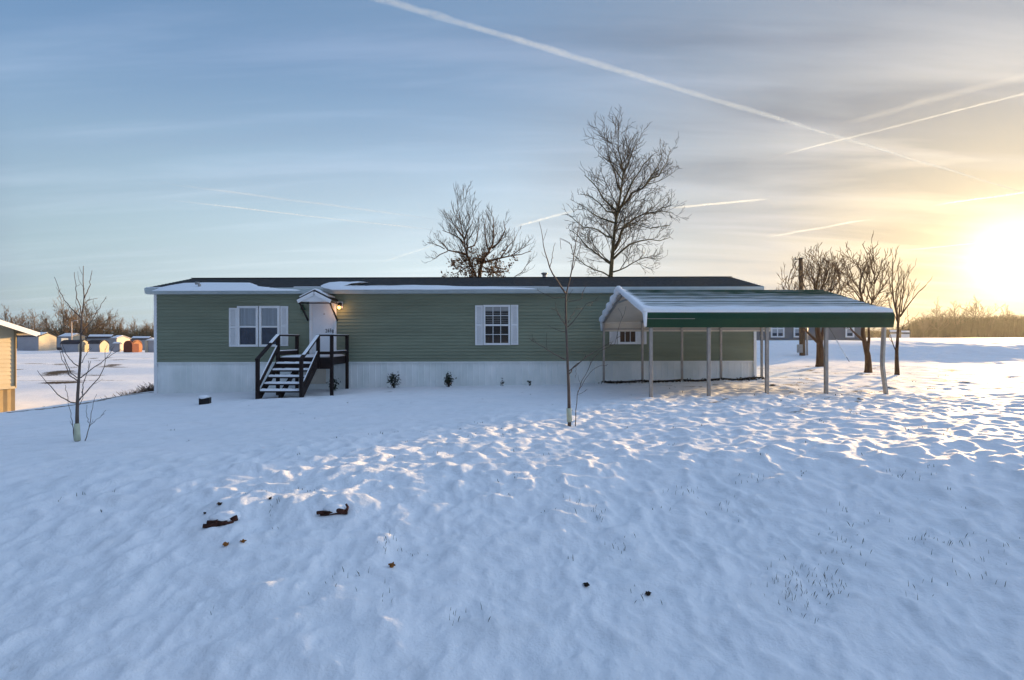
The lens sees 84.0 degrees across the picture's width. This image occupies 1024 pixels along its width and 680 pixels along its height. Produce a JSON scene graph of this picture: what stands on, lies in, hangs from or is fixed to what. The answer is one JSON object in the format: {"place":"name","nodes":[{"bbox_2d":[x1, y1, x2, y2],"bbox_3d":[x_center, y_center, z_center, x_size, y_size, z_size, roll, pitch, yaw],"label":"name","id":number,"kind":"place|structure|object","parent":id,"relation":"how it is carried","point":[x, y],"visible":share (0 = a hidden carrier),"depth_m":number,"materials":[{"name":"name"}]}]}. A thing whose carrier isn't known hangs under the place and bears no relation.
{"place":"outdoors","nodes":[
{"label":"outdoors","id":0,"kind":"place"},
{"bbox_2d":[0,338,1023,679],"bbox_3d":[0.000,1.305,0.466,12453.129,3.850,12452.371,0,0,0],"label":"ground","id":1,"kind":"structure","parent":0,"point":[142,574],"depth_m":4.53,"materials":[{"name":"white snow"}]},
{"bbox_2d":[0,306,31,325],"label":"bare tree","id":2,"kind":"object","parent":1,"relation":"on","point":[11,320],"visible":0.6,"depth_m":184.59,"materials":[{"name":"plant"}]},
{"bbox_2d":[0,320,39,412],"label":"neighbour house","id":3,"kind":"structure","parent":1,"relation":"on","point":[9,332],"depth_m":20.78,"materials":[{"name":"beige"}]},
{"bbox_2d":[9,309,33,329],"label":"bare tree","id":4,"kind":"object","parent":1,"relation":"on","point":[22,321],"visible":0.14,"depth_m":194.94,"materials":[{"name":"plant"}]},
{"bbox_2d":[22,309,46,330],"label":"bare tree","id":5,"kind":"object","parent":1,"relation":"on","point":[31,325],"visible":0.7,"depth_m":189.87,"materials":[{"name":"brown plant"}]},
{"bbox_2d":[17,332,57,350],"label":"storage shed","id":6,"kind":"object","parent":1,"relation":"on","point":[44,341],"visible":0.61,"depth_m":155.02,"materials":[{"name":"grey"}]},
{"bbox_2d":[36,312,55,330],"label":"bare tree","id":7,"kind":"object","parent":1,"relation":"on","point":[44,322],"visible":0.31,"depth_m":199.44,"materials":[{"name":"brown plant"}]},
{"bbox_2d":[57,338,67,349],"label":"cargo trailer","id":8,"kind":"object","parent":1,"relation":"on","point":[59,340],"visible":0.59,"depth_m":146.00,"materials":[{"name":"white"}]},
{"bbox_2d":[42,289,89,335],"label":"bare tree","id":9,"kind":"object","parent":1,"relation":"on","point":[65,323],"visible":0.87,"depth_m":174.39,"materials":[{"name":"plant"}]},
{"bbox_2d":[58,333,85,339],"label":"mobile home","id":10,"kind":"object","parent":1,"relation":"on","point":[75,336],"visible":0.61,"depth_m":169.62,"materials":[{"name":"blue"}]},
{"bbox_2d":[60,340,88,352],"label":"storage shed","id":11,"kind":"structure","parent":1,"relation":"on","point":[71,345],"depth_m":140.00,"materials":[{"name":"grey"}]},
{"bbox_2d":[63,307,85,330],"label":"bare tree","id":12,"kind":"object","parent":1,"relation":"on","point":[77,318],"visible":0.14,"depth_m":199.60,"materials":[{"name":"brown plant"}]},
{"bbox_2d":[37,266,121,440],"bbox_3d":[-6.310,0.247,8.499,1.193,2.713,0.497,0,0,-7],"label":"sapling","id":13,"kind":"object","parent":1,"relation":"on","point":[76,433],"visible":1,"depth_m":8.46,"materials":[{"name":"brown plant"}]},
{"bbox_2d":[53,298,115,339],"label":"bare tree","id":14,"kind":"object","parent":1,"relation":"on","point":[85,310],"visible":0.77,"depth_m":179.88,"materials":[{"name":"brown plant"}]},
{"bbox_2d":[17,322,153,348],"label":"thicket","id":15,"kind":"object","parent":1,"relation":"on","point":[132,334],"visible":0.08,"depth_m":184.57,"materials":[{"name":"brown plant"}]},
{"bbox_2d":[88,340,108,351],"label":"storage shed","id":16,"kind":"structure","parent":1,"relation":"on","point":[98,345],"depth_m":141.10,"materials":[{"name":"grey"}]},
{"bbox_2d":[86,334,114,349],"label":"mobile home","id":17,"kind":"object","parent":1,"relation":"on","point":[98,337],"visible":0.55,"depth_m":172.00,"materials":[{"name":"grey"}]},
{"bbox_2d":[83,300,117,333],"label":"bare tree","id":18,"kind":"object","parent":1,"relation":"on","point":[101,319],"visible":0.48,"depth_m":190.21,"materials":[{"name":"plant"}]},
{"bbox_2d":[88,309,135,332],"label":"bare tree","id":19,"kind":"object","parent":1,"relation":"on","point":[117,325],"visible":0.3,"depth_m":194.57,"materials":[{"name":"plant"}]},
{"bbox_2d":[112,342,121,351],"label":"storage shed","id":20,"kind":"structure","parent":1,"relation":"on","point":[116,346],"depth_m":142.00,"materials":[{"name":"grey"}]},
{"bbox_2d":[109,335,131,350],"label":"mobile home","id":21,"kind":"object","parent":1,"relation":"on","point":[122,339],"visible":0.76,"depth_m":151.38,"materials":[{"name":"beige"}]},
{"bbox_2d":[114,317,127,333],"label":"bare tree","id":22,"kind":"object","parent":1,"relation":"on","point":[121,325],"visible":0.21,"depth_m":200.15,"materials":[{"name":"brown plant"}]},
{"bbox_2d":[123,340,142,351],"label":"storage shed","id":23,"kind":"structure","parent":1,"relation":"on","point":[133,346],"depth_m":140.16,"materials":[{"name":"orange wood"}]},
{"bbox_2d":[117,317,150,335],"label":"bare tree","id":24,"kind":"object","parent":1,"relation":"on","point":[134,326],"visible":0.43,"depth_m":194.78,"materials":[{"name":"plant"}]},
{"bbox_2d":[125,382,153,394],"bbox_3d":[-13.603,1.952,21.052,1.406,0.881,0.914,0,0,19],"label":"grass clump","id":25,"kind":"object","parent":1,"relation":"on","point":[149,388],"visible":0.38,"depth_m":20.91,"materials":[{"name":"brown plant"}]},
{"bbox_2d":[130,336,152,349],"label":"mobile home","id":26,"kind":"object","parent":1,"relation":"on","point":[142,339],"visible":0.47,"depth_m":160.17,"materials":[{"name":"grey"}]},
{"bbox_2d":[139,320,153,334],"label":"bare tree","id":27,"kind":"object","parent":1,"relation":"on","point":[146,327],"visible":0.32,"depth_m":189.87,"materials":[{"name":"plant"}]},
{"bbox_2d":[145,338,153,351],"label":"storage shed","id":28,"kind":"structure","parent":1,"relation":"on","point":[149,345],"depth_m":128.00,"materials":[{"name":"grey"}]},
{"bbox_2d":[145,341,147,351],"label":"door","id":29,"kind":"structure","parent":28,"relation":"in","point":[146,342],"depth_m":127.50,"materials":[{"name":"beige"}]},
{"bbox_2d":[198,395,210,404],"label":"garden block","id":30,"kind":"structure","parent":1,"relation":"on","point":[204,399],"depth_m":14.59,"materials":[{"name":"black paint"}]},
{"bbox_2d":[202,509,240,527],"bbox_3d":[-2.327,1.442,4.605,0.245,0.099,0.288,0,0,0],"label":"log","id":31,"kind":"object","parent":1,"relation":"on","point":[223,517],"visible":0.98,"depth_m":4.55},
{"bbox_2d":[255,334,348,398],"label":"entry stairs","id":32,"kind":"structure","parent":1,"relation":"on","point":[297,365],"depth_m":16.58,"materials":[{"name":"black wood"}]},
{"bbox_2d":[316,502,348,515],"bbox_3d":[-1.466,1.395,4.723,0.251,0.088,0.209,0,0,0],"label":"log","id":33,"kind":"object","parent":1,"relation":"on","point":[334,508],"visible":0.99,"depth_m":4.64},
{"bbox_2d":[325,378,340,390],"bbox_3d":[-5.684,1.402,18.057,0.362,0.506,0.425,0,0,45],"label":"shrub","id":34,"kind":"object","parent":1,"relation":"on","point":[335,383],"visible":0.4,"depth_m":18.03,"materials":[{"name":"green plant"}]},
{"bbox_2d":[387,372,400,387],"bbox_3d":[-3.782,1.291,18.203,0.505,0.568,0.350,0,0,0],"label":"shrub","id":35,"kind":"object","parent":1,"relation":"on","point":[392,381],"visible":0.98,"depth_m":18.17,"materials":[{"name":"green plant"}]},
{"bbox_2d":[444,372,456,386],"bbox_3d":[-2.010,1.267,18.207,0.390,0.544,0.304,0,0,21],"label":"shrub","id":36,"kind":"object","parent":1,"relation":"on","point":[448,381],"visible":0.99,"depth_m":18.17,"materials":[{"name":"green plant"}]},
{"bbox_2d":[144,272,763,393],"bbox_3d":[-1.854,-0.205,20.643,19.980,4.610,6.234,0,0,0],"label":"mobile home","id":37,"kind":"object","parent":1,"relation":"on","point":[214,334],"visible":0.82,"depth_m":18.59,"materials":[{"name":"green"}]},
{"bbox_2d":[237,306,258,346],"bbox_3d":[-8.614,-0.445,18.561,0.682,1.331,0.071,0,0,0],"label":"window","id":38,"kind":"structure","parent":37,"relation":"in","point":[247,316],"depth_m":18.57,"materials":[{"name":"white plastic"}]},
{"bbox_2d":[259,306,279,346],"bbox_3d":[-7.907,-0.447,18.561,0.674,1.331,0.071,0,0,0],"label":"window","id":39,"kind":"structure","parent":37,"relation":"in","point":[269,316],"depth_m":18.57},
{"bbox_2d":[312,304,333,353],"bbox_3d":[-6.170,-0.320,18.573,0.707,1.683,0.046,0,0,0],"label":"door","id":40,"kind":"structure","parent":37,"relation":"in","point":[322,314],"depth_m":18.57,"materials":[{"name":"white paint"}]},
{"bbox_2d":[483,305,509,344],"bbox_3d":[-0.495,-0.490,18.561,0.879,1.308,0.071,0,0,0],"label":"window","id":41,"kind":"structure","parent":37,"relation":"in","point":[496,318],"depth_m":18.58,"materials":[{"name":"white plastic"}]},
{"bbox_2d":[618,332,637,343],"bbox_3d":[3.771,-0.508,18.561,0.649,1.293,0.071,0,0,0],"label":"window","id":42,"kind":"structure","parent":37,"relation":"in","point":[628,337],"depth_m":18.57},
{"bbox_2d":[421,181,534,276],"bbox_3d":[-1.772,-3.272,29.948,6.248,10.441,3.449,0,0,0],"label":"oak tree","id":43,"kind":"object","parent":1,"relation":"on","point":[480,258],"visible":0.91,"depth_m":29.71,"materials":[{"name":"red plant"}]},
{"bbox_2d":[529,217,625,426],"bbox_3d":[1.018,-0.248,8.635,1.542,3.300,0.617,0,0,0],"label":"sapling","id":44,"kind":"object","parent":1,"relation":"on","point":[569,414],"visible":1,"depth_m":8.63,"materials":[{"name":"brown plant"}]},
{"bbox_2d":[563,105,688,276],"bbox_3d":[6.471,-5.482,31.308,7.808,14.071,5.325,0,0,0],"label":"bare tree","id":45,"kind":"object","parent":1,"relation":"on","point":[619,206],"visible":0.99,"depth_m":30.92,"materials":[{"name":"brown plant"}]},
{"bbox_2d":[601,376,764,383],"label":"leaf litter","id":46,"kind":"object","parent":1,"relation":"on","point":[658,381],"visible":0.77,"depth_m":17.92,"materials":[{"name":"brown plant"}]},
{"bbox_2d":[599,286,894,396],"bbox_3d":[5.513,0.044,15.260,5.514,3.008,6.043,0,0,0],"label":"carport","id":47,"kind":"object","parent":1,"relation":"on","point":[707,311],"visible":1,"depth_m":12.52,"materials":[{"name":"green metal"}]},
{"bbox_2d":[757,328,860,340],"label":"grey house","id":48,"kind":"structure","parent":1,"relation":"on","point":[793,334],"depth_m":45.98,"materials":[{"name":"grey"}]},
{"bbox_2d":[771,328,784,336],"bbox_3d":[21.448,-0.918,45.944,1.087,1.423,0.068,0,0,0],"label":"window","id":49,"kind":"structure","parent":48,"relation":"in","point":[775,332],"depth_m":45.96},
{"bbox_2d":[793,328,798,336],"bbox_3d":[23.065,-0.918,45.944,0.647,1.423,0.068,0,0,0],"label":"window","id":50,"kind":"structure","parent":48,"relation":"in","point":[795,330],"depth_m":45.96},
{"bbox_2d":[845,328,853,336],"bbox_3d":[27.282,-0.918,45.944,0.699,1.423,0.068,0,0,0],"label":"window","id":51,"kind":"structure","parent":48,"relation":"in","point":[848,333],"depth_m":45.96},
{"bbox_2d":[776,243,857,366],"bbox_3d":[13.231,-1.451,24.660,5.353,5.587,2.841,0,0,-37],"label":"bare tree","id":52,"kind":"object","parent":1,"relation":"on","point":[819,334],"visible":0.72,"depth_m":24.40,"materials":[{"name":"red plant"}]},
{"bbox_2d":[795,257,848,360],"bbox_3d":[16.994,-1.782,30.859,0.783,5.917,3.839,0,0,-15],"label":"utility pole","id":53,"kind":"object","parent":1,"relation":"on","point":[802,350],"visible":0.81,"depth_m":32.47,"materials":[{"name":"brown wood"}]},
{"bbox_2d":[830,230,896,372],"bbox_3d":[12.285,-1.361,20.442,3.506,5.429,1.950,0,0,-35],"label":"bare tree","id":54,"kind":"object","parent":1,"relation":"on","point":[866,349],"visible":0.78,"depth_m":20.46,"materials":[{"name":"red plant"}]},
{"bbox_2d":[865,328,902,337],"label":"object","id":55,"kind":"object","parent":1,"relation":"on","point":[875,334],"visible":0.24,"depth_m":190.86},
{"bbox_2d":[888,330,899,337],"bbox_3d":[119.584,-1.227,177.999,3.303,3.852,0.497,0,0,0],"label":"white house","id":56,"kind":"structure","parent":1,"relation":"on","point":[893,333],"depth_m":177.96,"materials":[{"name":"white"}]},
{"bbox_2d":[900,331,910,337],"bbox_3d":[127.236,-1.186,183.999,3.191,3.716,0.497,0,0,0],"label":"white house","id":57,"kind":"structure","parent":1,"relation":"on","point":[905,334],"depth_m":184.00,"materials":[{"name":"white"}]},
{"bbox_2d":[883,246,931,374],"bbox_3d":[13.090,-0.924,19.116,1.467,4.528,1.844,0,0,14],"label":"bare tree","id":58,"kind":"object","parent":1,"relation":"on","point":[896,347],"visible":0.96,"depth_m":18.98,"materials":[{"name":"brown plant"}]},
{"bbox_2d":[915,312,932,337],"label":"bare tree","id":59,"kind":"object","parent":1,"relation":"on","point":[921,325],"visible":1,"depth_m":185.89,"materials":[{"name":"brown plant"}]},
{"bbox_2d":[924,296,954,337],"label":"bare tree","id":60,"kind":"object","parent":1,"relation":"on","point":[939,316],"visible":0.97,"depth_m":187.87,"materials":[{"name":"brown plant"}]},
{"bbox_2d":[886,314,1023,337],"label":"thicket","id":61,"kind":"object","parent":1,"relation":"on","point":[1007,327],"visible":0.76,"depth_m":188.45,"materials":[{"name":"brown plant"}]},
{"bbox_2d":[944,302,966,326],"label":"bare tree","id":62,"kind":"object","parent":1,"relation":"on","point":[953,317],"visible":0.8,"depth_m":189.48,"materials":[{"name":"brown plant"}]},
{"bbox_2d":[946,294,1003,323],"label":"bare tree","id":63,"kind":"object","parent":1,"relation":"on","point":[972,311],"visible":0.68,"depth_m":190.50,"materials":[{"name":"brown plant"}]},
{"bbox_2d":[1001,304,1017,319],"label":"bare tree","id":64,"kind":"object","parent":1,"relation":"on","point":[1006,310],"visible":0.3,"depth_m":195.06,"materials":[{"name":"brown plant"}]},
{"bbox_2d":[0,0,1023,335],"label":"sky","id":65,"kind":"structure","parent":0,"point":[137,136],"materials":[{"name":"blue"}]},
{"bbox_2d":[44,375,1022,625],"bbox_3d":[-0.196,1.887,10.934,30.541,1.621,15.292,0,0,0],"label":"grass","id":66,"kind":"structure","parent":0,"point":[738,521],"depth_m":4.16,"materials":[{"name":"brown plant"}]}
]}

